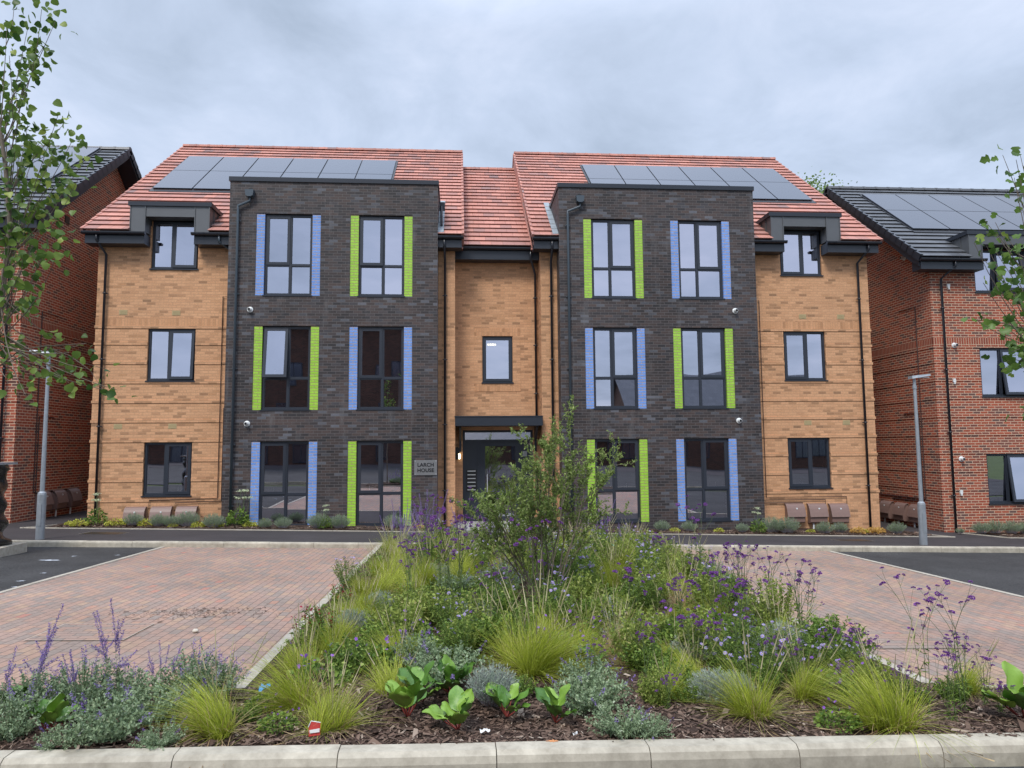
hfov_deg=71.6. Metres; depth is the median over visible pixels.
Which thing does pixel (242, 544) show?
kerb
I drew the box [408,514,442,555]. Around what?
grass tuft
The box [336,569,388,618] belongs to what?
grass tuft
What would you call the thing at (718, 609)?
grass tuft
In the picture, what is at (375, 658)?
cranesbill
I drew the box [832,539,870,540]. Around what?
manhole cover
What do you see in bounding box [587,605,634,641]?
catmint mound
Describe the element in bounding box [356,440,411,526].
window
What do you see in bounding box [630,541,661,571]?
aster
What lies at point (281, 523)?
lavender mound
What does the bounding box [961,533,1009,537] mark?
bed edging
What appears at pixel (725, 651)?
aster
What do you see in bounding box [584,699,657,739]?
catmint mound
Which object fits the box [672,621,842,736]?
grass tuft
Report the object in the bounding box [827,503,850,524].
gas meter box
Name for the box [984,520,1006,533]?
lavender mound
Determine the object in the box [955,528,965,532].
lavender mound
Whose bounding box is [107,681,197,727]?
catmint mound
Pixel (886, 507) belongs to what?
gas meter box
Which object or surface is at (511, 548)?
green perennial
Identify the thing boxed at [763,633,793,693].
verbena
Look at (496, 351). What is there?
window
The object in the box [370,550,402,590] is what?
grass tuft
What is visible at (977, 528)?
lavender mound
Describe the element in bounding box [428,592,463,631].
aster
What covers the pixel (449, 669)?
bergenia
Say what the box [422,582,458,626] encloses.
green perennial
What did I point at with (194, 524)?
coral bells
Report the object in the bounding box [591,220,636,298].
window
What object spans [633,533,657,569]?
aster
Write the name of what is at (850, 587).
paving
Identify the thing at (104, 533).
manhole cover
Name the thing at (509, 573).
catmint mound
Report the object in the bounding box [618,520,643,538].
grass tuft
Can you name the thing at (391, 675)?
grass tuft
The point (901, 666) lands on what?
verbena
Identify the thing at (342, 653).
green perennial
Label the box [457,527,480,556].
aster
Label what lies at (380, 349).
window
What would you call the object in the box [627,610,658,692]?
verbena
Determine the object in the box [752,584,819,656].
grass tuft
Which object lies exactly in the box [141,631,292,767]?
grass tuft
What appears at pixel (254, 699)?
cranesbill
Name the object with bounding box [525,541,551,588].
verbena
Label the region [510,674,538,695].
green perennial
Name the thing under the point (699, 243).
window
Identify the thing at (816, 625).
green perennial
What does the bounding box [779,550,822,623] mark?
verbena
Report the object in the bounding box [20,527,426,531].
bed edging
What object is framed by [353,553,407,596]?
grass tuft
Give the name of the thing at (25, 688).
bergenia
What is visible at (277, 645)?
bed edging
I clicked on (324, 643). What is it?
grass tuft
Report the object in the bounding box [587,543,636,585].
grass tuft
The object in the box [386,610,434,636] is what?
cranesbill
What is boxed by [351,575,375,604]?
grass tuft
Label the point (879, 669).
green perennial
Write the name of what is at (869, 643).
verbena
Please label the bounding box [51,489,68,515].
gas meter box
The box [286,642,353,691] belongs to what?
cranesbill
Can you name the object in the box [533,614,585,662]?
cranesbill
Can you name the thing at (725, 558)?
verbena
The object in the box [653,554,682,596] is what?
grass tuft
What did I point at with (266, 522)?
lavender mound
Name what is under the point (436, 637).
cranesbill
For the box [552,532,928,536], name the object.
bed edging
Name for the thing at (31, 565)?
road
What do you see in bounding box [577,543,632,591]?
grass tuft
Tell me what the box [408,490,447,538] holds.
russian sage
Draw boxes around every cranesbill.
[243,691,282,713]
[255,706,300,734]
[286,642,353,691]
[341,635,401,676]
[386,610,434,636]
[396,619,443,653]
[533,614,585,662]
[557,609,610,645]
[653,599,708,642]
[655,608,710,641]
[700,609,734,628]
[717,635,759,664]
[732,619,764,640]
[800,656,862,702]
[812,697,863,733]
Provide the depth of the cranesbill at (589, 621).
6.88 m
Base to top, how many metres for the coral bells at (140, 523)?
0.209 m
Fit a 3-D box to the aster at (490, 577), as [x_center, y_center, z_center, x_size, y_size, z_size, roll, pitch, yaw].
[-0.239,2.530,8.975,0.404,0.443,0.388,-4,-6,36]
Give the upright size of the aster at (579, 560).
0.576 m
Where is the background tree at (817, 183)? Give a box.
[803,166,857,193]
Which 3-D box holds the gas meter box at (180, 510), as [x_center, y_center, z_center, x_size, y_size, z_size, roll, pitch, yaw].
[-8.615,3.680,18.759,0.530,0.891,0.254,0,-5,-4]
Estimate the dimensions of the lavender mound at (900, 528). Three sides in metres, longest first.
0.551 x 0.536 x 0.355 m
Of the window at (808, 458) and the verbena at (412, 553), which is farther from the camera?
the window at (808, 458)
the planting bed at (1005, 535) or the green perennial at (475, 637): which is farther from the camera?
the planting bed at (1005, 535)
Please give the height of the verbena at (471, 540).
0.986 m
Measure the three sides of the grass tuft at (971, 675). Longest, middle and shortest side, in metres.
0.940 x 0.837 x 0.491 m
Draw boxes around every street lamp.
[29,350,54,539]
[908,374,930,544]
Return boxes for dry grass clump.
[564,583,611,643]
[589,585,660,656]
[599,616,647,669]
[654,557,698,613]
[771,633,805,680]
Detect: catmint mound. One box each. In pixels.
[0,656,61,712]
[0,678,58,742]
[31,722,85,750]
[37,645,134,711]
[50,677,155,748]
[88,655,161,709]
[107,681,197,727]
[125,716,188,750]
[149,638,238,702]
[186,650,249,699]
[381,622,447,665]
[395,640,494,687]
[428,568,480,592]
[475,554,525,589]
[544,667,635,716]
[557,644,619,692]
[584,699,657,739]
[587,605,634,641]
[626,711,675,740]
[689,556,735,581]
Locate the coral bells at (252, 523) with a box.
[241,521,257,526]
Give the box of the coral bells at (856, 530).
[850,526,865,533]
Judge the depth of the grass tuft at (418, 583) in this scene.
9.13 m
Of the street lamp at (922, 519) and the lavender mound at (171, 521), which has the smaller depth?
the street lamp at (922, 519)
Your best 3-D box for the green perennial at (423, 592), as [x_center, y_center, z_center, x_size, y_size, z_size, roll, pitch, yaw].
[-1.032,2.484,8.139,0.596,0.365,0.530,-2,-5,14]
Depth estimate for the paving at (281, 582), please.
8.92 m
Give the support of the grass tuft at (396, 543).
on the planting bed at (629, 672)
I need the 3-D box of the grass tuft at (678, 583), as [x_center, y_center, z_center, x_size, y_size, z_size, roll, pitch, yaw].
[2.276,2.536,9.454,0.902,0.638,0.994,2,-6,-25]
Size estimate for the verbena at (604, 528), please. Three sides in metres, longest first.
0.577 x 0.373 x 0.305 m
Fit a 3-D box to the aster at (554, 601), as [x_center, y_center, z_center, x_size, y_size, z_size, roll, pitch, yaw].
[0.479,2.232,7.084,0.415,0.619,0.374,-5,-6,40]
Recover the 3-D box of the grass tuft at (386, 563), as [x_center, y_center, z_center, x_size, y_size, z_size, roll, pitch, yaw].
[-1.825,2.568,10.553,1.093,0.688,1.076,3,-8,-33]
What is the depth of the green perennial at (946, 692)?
5.33 m
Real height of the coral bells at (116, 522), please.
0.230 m
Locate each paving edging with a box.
[0,547,163,593]
[828,551,1023,597]
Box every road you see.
[0,547,154,590]
[838,552,1023,595]
[956,766,1023,767]
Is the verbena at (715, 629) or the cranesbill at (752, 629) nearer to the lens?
the verbena at (715, 629)
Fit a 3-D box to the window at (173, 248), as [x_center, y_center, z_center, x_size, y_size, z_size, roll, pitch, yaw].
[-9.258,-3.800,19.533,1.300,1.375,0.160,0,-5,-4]
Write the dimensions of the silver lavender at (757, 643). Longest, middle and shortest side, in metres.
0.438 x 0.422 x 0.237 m
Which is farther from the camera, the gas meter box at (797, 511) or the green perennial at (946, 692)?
the gas meter box at (797, 511)
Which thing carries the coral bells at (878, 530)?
on the planting bed at (800, 532)
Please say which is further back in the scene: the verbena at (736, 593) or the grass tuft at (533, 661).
the verbena at (736, 593)
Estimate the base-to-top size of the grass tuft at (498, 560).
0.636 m
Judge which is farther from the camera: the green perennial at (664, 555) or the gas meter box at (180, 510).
the gas meter box at (180, 510)
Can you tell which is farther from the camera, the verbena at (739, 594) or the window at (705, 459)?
the window at (705, 459)
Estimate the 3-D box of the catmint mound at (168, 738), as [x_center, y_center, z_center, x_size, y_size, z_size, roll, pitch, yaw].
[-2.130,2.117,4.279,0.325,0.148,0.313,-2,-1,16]
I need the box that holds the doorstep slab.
[454,520,547,532]
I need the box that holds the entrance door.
[463,430,532,520]
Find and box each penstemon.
[291,603,328,652]
[312,603,336,635]
[330,580,351,613]
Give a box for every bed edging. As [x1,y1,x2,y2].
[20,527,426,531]
[231,545,381,692]
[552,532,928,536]
[748,598,933,685]
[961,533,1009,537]
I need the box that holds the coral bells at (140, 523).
[136,518,152,526]
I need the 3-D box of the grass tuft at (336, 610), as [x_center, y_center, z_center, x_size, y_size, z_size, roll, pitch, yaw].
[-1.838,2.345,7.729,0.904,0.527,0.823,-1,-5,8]
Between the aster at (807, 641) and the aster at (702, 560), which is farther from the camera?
the aster at (702, 560)
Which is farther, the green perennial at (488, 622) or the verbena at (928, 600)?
the green perennial at (488, 622)
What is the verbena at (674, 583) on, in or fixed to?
on the planting bed at (629, 672)
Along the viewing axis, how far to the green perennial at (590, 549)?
12.41 m
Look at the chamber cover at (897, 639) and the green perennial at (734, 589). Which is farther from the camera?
the green perennial at (734, 589)
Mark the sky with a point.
(871, 93)
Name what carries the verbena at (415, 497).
on the planting bed at (629, 672)
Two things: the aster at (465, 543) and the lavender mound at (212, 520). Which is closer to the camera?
the aster at (465, 543)
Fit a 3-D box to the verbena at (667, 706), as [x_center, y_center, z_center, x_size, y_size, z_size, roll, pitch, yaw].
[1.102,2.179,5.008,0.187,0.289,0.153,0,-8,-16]
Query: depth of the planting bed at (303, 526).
17.95 m
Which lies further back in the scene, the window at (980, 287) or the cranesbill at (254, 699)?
the window at (980, 287)
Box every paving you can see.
[0,547,372,689]
[671,550,1023,684]
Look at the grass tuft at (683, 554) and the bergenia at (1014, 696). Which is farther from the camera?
the grass tuft at (683, 554)
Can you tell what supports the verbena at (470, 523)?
on the planting bed at (629, 672)
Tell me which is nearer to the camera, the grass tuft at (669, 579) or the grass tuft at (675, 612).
the grass tuft at (675, 612)
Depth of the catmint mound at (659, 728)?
4.54 m
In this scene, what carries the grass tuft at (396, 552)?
on the planting bed at (629, 672)
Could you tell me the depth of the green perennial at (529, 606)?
7.68 m
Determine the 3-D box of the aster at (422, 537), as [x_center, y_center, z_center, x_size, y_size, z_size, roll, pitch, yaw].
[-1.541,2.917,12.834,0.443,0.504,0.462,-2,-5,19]
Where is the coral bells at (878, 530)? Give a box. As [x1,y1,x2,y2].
[865,526,882,533]
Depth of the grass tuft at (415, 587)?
7.94 m
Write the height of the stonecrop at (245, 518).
0.965 m
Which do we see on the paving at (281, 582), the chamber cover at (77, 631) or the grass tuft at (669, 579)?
the chamber cover at (77, 631)
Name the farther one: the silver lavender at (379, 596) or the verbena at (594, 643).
the silver lavender at (379, 596)
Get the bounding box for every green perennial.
[230,702,263,723]
[324,633,377,671]
[353,620,403,649]
[363,592,434,641]
[384,582,446,625]
[400,586,446,603]
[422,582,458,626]
[433,527,470,563]
[437,613,500,652]
[444,612,480,655]
[449,588,499,625]
[459,576,516,619]
[473,602,539,654]
[494,534,533,568]
[498,548,535,581]
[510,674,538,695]
[514,593,564,623]
[535,544,573,577]
[559,564,604,620]
[572,596,611,630]
[573,552,607,574]
[583,544,612,559]
[585,584,635,632]
[590,529,633,572]
[603,578,648,608]
[607,605,658,665]
[610,638,673,673]
[618,529,643,556]
[618,557,661,588]
[620,544,643,560]
[628,602,668,635]
[632,561,674,608]
[636,527,666,551]
[636,664,673,707]
[641,656,698,689]
[651,541,690,585]
[656,540,682,558]
[671,680,708,703]
[674,604,725,663]
[684,563,731,613]
[706,666,735,694]
[713,570,752,601]
[736,571,800,626]
[739,660,779,695]
[760,651,804,685]
[795,611,875,660]
[840,652,869,687]
[855,656,899,698]
[885,678,931,707]
[931,675,973,702]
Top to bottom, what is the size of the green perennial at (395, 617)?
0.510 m
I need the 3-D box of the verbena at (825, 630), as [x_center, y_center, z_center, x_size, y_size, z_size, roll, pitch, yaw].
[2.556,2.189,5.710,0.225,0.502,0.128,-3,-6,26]
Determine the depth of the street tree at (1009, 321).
5.39 m
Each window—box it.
[141,442,191,496]
[145,329,195,381]
[149,221,198,269]
[254,441,308,524]
[259,327,310,410]
[262,215,312,296]
[356,327,403,410]
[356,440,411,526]
[357,216,404,296]
[482,337,513,383]
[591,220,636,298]
[593,328,639,409]
[595,439,641,523]
[676,438,732,521]
[678,221,724,299]
[681,328,728,408]
[780,231,823,276]
[783,332,827,380]
[787,438,833,488]
[974,250,1023,293]
[979,348,1023,397]
[986,453,1023,504]
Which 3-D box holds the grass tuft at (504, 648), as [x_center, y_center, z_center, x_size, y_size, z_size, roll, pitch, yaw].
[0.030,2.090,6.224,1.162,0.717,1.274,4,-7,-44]
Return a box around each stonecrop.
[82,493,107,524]
[225,489,252,525]
[317,504,331,528]
[748,506,767,532]
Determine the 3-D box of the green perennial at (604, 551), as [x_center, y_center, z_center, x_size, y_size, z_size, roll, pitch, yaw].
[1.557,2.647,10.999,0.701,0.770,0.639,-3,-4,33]
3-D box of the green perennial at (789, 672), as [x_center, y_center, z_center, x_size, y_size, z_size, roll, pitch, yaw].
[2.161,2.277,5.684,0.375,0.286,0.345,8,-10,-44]
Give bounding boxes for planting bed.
[50,521,445,530]
[246,544,923,691]
[554,526,918,535]
[986,532,1022,536]
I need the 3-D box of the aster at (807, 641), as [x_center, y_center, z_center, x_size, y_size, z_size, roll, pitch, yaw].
[2.532,2.244,6.014,0.367,0.416,0.386,-4,-6,38]
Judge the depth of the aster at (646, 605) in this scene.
8.15 m
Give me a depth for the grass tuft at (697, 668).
5.70 m
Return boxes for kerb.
[0,732,1023,767]
[12,540,1023,552]
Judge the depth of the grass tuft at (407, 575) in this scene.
9.42 m
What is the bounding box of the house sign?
[414,460,436,474]
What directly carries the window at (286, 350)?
in the apartment block
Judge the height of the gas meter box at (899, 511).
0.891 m
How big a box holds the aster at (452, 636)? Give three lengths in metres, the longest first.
0.520 x 0.349 x 0.315 m
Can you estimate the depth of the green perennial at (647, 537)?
13.26 m
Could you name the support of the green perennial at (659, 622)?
on the planting bed at (629, 672)
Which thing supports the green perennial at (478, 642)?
on the planting bed at (629, 672)
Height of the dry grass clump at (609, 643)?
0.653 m
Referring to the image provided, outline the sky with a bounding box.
[0,0,1023,191]
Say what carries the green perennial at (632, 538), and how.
on the planting bed at (629, 672)
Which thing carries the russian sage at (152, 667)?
on the bark mulch
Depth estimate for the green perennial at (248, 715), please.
4.69 m
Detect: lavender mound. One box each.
[122,512,143,525]
[148,513,169,526]
[162,515,179,525]
[174,510,199,526]
[201,512,225,526]
[257,517,271,527]
[273,517,292,527]
[305,511,331,527]
[329,513,350,527]
[383,514,403,527]
[653,520,669,530]
[681,520,696,531]
[736,522,749,531]
[760,516,785,532]
[775,515,801,532]
[814,521,834,532]
[832,521,847,531]
[886,521,906,532]
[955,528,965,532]
[969,522,991,533]
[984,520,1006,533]
[1002,520,1022,533]
[1016,522,1023,532]
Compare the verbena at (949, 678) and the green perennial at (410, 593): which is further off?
the green perennial at (410, 593)
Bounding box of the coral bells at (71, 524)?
[68,518,89,526]
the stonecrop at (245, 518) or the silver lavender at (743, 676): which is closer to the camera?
the silver lavender at (743, 676)
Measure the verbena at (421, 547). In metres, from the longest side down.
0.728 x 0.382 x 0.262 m
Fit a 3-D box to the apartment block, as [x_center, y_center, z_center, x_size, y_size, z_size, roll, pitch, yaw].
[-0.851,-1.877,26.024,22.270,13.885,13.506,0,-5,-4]
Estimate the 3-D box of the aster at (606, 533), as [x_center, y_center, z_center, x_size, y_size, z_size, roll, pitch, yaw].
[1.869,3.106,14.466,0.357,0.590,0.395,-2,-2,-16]
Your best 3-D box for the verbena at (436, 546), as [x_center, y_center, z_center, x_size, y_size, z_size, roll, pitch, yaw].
[-0.924,2.100,8.846,0.455,1.242,0.489,-5,-6,38]
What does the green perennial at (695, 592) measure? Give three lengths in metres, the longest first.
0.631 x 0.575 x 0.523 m
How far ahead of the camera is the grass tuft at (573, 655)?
6.00 m
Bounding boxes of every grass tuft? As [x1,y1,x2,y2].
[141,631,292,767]
[214,606,349,744]
[250,612,326,682]
[273,651,398,744]
[286,587,370,660]
[306,593,361,636]
[315,595,360,647]
[317,579,356,629]
[321,592,365,644]
[323,556,383,598]
[332,577,380,629]
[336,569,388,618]
[347,622,440,704]
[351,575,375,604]
[351,592,441,672]
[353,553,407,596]
[360,540,392,575]
[363,513,419,559]
[364,533,404,580]
[369,539,421,583]
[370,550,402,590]
[377,538,416,571]
[377,571,457,615]
[381,524,425,559]
[382,527,417,567]
[386,554,446,593]
[387,549,446,597]
[388,543,420,571]
[390,525,454,592]
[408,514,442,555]
[408,515,443,555]
[427,529,483,579]
[431,530,485,585]
[436,514,487,564]
[471,585,536,672]
[472,580,521,657]
[476,557,542,600]
[477,563,637,694]
[483,538,520,574]
[507,530,555,571]
[512,610,619,677]
[521,576,571,639]
[547,522,579,553]
[550,518,572,545]
[555,596,615,664]
[563,538,595,560]
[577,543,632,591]
[584,513,616,539]
[587,520,647,579]
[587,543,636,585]
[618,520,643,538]
[619,517,646,541]
[641,644,705,708]
[642,586,675,625]
[646,613,711,670]
[647,535,696,571]
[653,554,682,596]
[653,579,698,617]
[657,631,720,688]
[661,527,707,580]
[665,555,704,601]
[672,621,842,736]
[691,582,742,625]
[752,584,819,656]
[773,614,854,721]
[791,606,994,766]
[923,637,1016,705]
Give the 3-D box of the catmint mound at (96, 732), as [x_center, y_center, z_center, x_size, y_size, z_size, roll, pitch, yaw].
[-2.476,1.985,4.321,0.582,0.403,0.538,4,-9,-15]
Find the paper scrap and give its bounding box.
[479,728,489,732]
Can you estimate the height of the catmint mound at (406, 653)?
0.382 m
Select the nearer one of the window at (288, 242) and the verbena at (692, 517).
the verbena at (692, 517)
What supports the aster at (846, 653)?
on the planting bed at (629, 672)
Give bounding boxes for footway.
[2,510,1023,546]
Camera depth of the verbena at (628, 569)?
7.93 m
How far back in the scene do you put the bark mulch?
4.77 m
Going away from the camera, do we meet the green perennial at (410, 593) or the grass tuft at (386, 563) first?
the green perennial at (410, 593)
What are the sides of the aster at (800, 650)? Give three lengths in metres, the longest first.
0.475 x 0.455 x 0.382 m
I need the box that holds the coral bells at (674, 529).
[670,527,679,531]
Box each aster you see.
[331,556,361,588]
[414,532,435,558]
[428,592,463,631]
[433,518,444,541]
[435,606,471,661]
[450,540,482,570]
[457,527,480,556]
[474,536,500,567]
[476,567,508,594]
[494,572,518,611]
[533,571,571,600]
[535,576,576,631]
[537,535,565,581]
[546,555,594,590]
[559,538,588,557]
[563,544,598,579]
[573,563,606,596]
[588,524,614,560]
[597,523,612,541]
[616,523,635,537]
[624,554,657,584]
[630,528,655,542]
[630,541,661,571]
[631,567,664,613]
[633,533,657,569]
[649,534,678,552]
[678,542,718,582]
[689,562,732,599]
[695,630,751,673]
[721,602,764,666]
[726,643,786,681]
[743,621,795,671]
[762,632,821,678]
[786,625,834,672]
[812,639,853,674]
[836,634,871,667]
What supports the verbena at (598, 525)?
on the planting bed at (629, 672)
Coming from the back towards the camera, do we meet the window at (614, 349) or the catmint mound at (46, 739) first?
the window at (614, 349)
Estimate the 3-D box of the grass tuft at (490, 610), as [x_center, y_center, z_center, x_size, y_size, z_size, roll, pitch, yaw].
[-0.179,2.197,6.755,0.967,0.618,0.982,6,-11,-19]
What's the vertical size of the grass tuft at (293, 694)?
0.795 m
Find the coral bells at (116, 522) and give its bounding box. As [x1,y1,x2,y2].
[103,518,125,525]
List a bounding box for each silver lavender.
[335,608,371,630]
[363,590,393,612]
[424,562,453,575]
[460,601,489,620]
[464,661,520,706]
[670,634,714,660]
[685,666,743,704]
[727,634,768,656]
[727,669,756,692]
[759,617,801,652]
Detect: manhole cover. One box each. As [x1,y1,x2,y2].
[80,532,127,533]
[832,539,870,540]
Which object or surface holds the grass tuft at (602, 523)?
on the planting bed at (629, 672)
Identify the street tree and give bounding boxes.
[0,0,135,406]
[961,144,1023,421]
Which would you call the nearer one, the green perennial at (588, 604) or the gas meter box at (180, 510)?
the green perennial at (588, 604)
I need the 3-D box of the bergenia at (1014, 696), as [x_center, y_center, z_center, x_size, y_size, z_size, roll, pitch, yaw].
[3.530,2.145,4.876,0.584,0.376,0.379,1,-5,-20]
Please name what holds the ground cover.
on the planting bed at (629, 672)
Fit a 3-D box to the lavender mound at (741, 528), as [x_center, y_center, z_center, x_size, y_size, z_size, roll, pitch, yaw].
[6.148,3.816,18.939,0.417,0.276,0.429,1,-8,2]
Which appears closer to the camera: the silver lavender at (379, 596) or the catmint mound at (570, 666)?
the catmint mound at (570, 666)
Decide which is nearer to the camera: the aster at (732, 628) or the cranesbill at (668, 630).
the aster at (732, 628)
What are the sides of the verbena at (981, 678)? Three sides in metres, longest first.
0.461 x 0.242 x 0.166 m
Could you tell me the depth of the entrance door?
20.37 m
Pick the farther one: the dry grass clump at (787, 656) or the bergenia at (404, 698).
the dry grass clump at (787, 656)
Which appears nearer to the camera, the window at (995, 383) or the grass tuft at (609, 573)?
the grass tuft at (609, 573)
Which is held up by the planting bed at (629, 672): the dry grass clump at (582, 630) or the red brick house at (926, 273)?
the dry grass clump at (582, 630)
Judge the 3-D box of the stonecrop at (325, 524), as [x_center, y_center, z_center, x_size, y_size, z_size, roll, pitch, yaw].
[-4.760,3.375,18.039,0.409,0.620,0.424,2,-5,-23]
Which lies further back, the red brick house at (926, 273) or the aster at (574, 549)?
the red brick house at (926, 273)
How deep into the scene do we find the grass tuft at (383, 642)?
6.10 m
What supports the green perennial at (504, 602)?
on the planting bed at (629, 672)
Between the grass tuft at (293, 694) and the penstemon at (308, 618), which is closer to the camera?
the grass tuft at (293, 694)
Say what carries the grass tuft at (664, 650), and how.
on the planting bed at (629, 672)
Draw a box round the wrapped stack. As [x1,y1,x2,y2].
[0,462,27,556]
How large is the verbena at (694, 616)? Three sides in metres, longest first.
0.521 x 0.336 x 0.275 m
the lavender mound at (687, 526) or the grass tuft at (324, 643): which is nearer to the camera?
the grass tuft at (324, 643)
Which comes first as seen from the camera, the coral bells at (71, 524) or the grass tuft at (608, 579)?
the grass tuft at (608, 579)
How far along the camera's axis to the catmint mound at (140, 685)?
4.89 m
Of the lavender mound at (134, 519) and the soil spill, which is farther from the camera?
the lavender mound at (134, 519)
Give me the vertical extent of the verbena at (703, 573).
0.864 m
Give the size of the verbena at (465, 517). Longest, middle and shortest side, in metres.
1.409 x 0.555 x 0.516 m
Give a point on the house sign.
(425, 467)
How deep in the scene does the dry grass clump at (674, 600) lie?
8.71 m
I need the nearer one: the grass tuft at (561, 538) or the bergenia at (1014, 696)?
the bergenia at (1014, 696)
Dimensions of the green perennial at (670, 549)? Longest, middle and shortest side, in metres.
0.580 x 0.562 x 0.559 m
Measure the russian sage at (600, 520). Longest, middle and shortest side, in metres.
1.059 x 0.837 x 0.492 m
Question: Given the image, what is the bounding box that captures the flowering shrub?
[449,395,637,603]
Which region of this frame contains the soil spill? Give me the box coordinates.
[88,602,290,622]
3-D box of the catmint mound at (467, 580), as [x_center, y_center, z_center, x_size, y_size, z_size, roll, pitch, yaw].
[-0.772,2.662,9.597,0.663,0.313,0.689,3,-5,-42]
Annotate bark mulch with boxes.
[0,523,1023,749]
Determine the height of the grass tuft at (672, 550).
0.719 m
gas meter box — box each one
[34,491,53,511]
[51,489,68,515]
[66,488,82,513]
[122,506,146,519]
[149,506,172,520]
[175,506,197,522]
[784,503,806,522]
[806,503,828,528]
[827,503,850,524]
[879,500,893,521]
[892,502,908,522]
[907,504,917,527]
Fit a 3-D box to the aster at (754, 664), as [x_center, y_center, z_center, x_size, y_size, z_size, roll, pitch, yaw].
[1.926,2.213,5.579,0.428,0.359,0.447,-7,-7,41]
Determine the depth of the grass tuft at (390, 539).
12.98 m
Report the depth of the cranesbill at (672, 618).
7.17 m
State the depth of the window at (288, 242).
19.24 m
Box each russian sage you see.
[0,646,17,711]
[22,603,63,702]
[61,645,100,711]
[89,599,137,691]
[147,640,183,696]
[379,513,395,540]
[391,500,420,545]
[401,503,416,548]
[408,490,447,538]
[578,498,614,536]
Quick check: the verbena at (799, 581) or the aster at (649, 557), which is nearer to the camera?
the verbena at (799, 581)
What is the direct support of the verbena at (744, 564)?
on the planting bed at (629, 672)
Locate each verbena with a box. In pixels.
[393,526,430,612]
[397,539,420,592]
[410,533,433,569]
[413,487,443,561]
[413,520,434,561]
[417,504,458,599]
[420,514,446,561]
[430,512,463,592]
[433,535,470,607]
[441,487,479,590]
[461,522,491,577]
[469,515,488,574]
[472,561,510,615]
[474,506,494,547]
[495,536,508,571]
[509,507,562,617]
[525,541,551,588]
[582,635,611,680]
[585,507,610,536]
[596,524,613,540]
[612,562,649,614]
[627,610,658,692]
[644,532,670,560]
[654,672,681,708]
[656,573,697,626]
[675,495,715,580]
[677,608,710,663]
[686,557,725,634]
[699,608,722,669]
[709,536,747,612]
[711,566,767,670]
[722,578,759,625]
[724,542,757,610]
[733,545,757,596]
[750,544,791,611]
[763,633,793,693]
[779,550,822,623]
[780,568,824,629]
[781,638,804,680]
[814,628,843,674]
[833,622,876,665]
[834,660,854,702]
[849,630,889,683]
[876,567,949,714]
[883,663,917,703]
[917,580,976,712]
[933,641,970,720]
[943,632,981,702]
[968,644,996,707]
[983,678,1015,715]
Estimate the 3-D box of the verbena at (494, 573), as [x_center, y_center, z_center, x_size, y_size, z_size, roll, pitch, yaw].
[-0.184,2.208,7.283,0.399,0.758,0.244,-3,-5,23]
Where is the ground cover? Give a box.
[277,539,875,665]
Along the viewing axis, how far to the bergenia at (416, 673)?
5.18 m
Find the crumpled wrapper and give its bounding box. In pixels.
[259,684,270,691]
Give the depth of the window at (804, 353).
20.58 m
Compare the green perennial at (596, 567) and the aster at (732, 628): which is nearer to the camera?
the aster at (732, 628)
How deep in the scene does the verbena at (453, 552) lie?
8.36 m
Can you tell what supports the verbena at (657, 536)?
on the planting bed at (629, 672)
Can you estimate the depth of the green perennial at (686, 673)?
5.50 m
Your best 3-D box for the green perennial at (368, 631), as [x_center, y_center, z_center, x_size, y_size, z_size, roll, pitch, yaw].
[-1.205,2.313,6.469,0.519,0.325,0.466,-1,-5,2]
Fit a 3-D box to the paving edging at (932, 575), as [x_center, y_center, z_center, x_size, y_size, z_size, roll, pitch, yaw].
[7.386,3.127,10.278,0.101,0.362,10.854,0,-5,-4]
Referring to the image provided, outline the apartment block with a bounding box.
[80,144,882,529]
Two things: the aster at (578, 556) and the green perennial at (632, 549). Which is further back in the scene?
the green perennial at (632, 549)
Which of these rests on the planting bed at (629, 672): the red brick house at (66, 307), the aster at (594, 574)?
the aster at (594, 574)
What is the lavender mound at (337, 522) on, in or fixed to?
on the planting bed at (303, 526)
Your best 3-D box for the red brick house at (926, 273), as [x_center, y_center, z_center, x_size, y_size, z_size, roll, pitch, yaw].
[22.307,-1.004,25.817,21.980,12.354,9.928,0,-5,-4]
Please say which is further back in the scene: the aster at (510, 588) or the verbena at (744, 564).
the verbena at (744, 564)
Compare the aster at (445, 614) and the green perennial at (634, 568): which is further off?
the green perennial at (634, 568)
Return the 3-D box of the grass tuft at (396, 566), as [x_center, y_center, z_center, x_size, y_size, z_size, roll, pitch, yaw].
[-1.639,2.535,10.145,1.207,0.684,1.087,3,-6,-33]
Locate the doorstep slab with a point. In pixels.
(474, 523)
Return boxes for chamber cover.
[25,623,152,639]
[842,631,962,648]
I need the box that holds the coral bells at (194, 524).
[190,521,204,527]
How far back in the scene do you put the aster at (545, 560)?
10.17 m
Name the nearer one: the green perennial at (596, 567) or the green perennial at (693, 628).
the green perennial at (693, 628)
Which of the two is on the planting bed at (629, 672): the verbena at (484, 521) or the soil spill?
the verbena at (484, 521)
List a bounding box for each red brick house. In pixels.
[0,144,141,522]
[823,186,1023,532]
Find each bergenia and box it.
[0,680,40,701]
[22,693,84,730]
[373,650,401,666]
[385,680,436,716]
[397,660,440,701]
[421,685,473,729]
[428,654,475,693]
[483,682,530,716]
[535,684,576,722]
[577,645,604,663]
[980,661,1023,717]
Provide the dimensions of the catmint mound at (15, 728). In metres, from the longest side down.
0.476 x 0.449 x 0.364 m

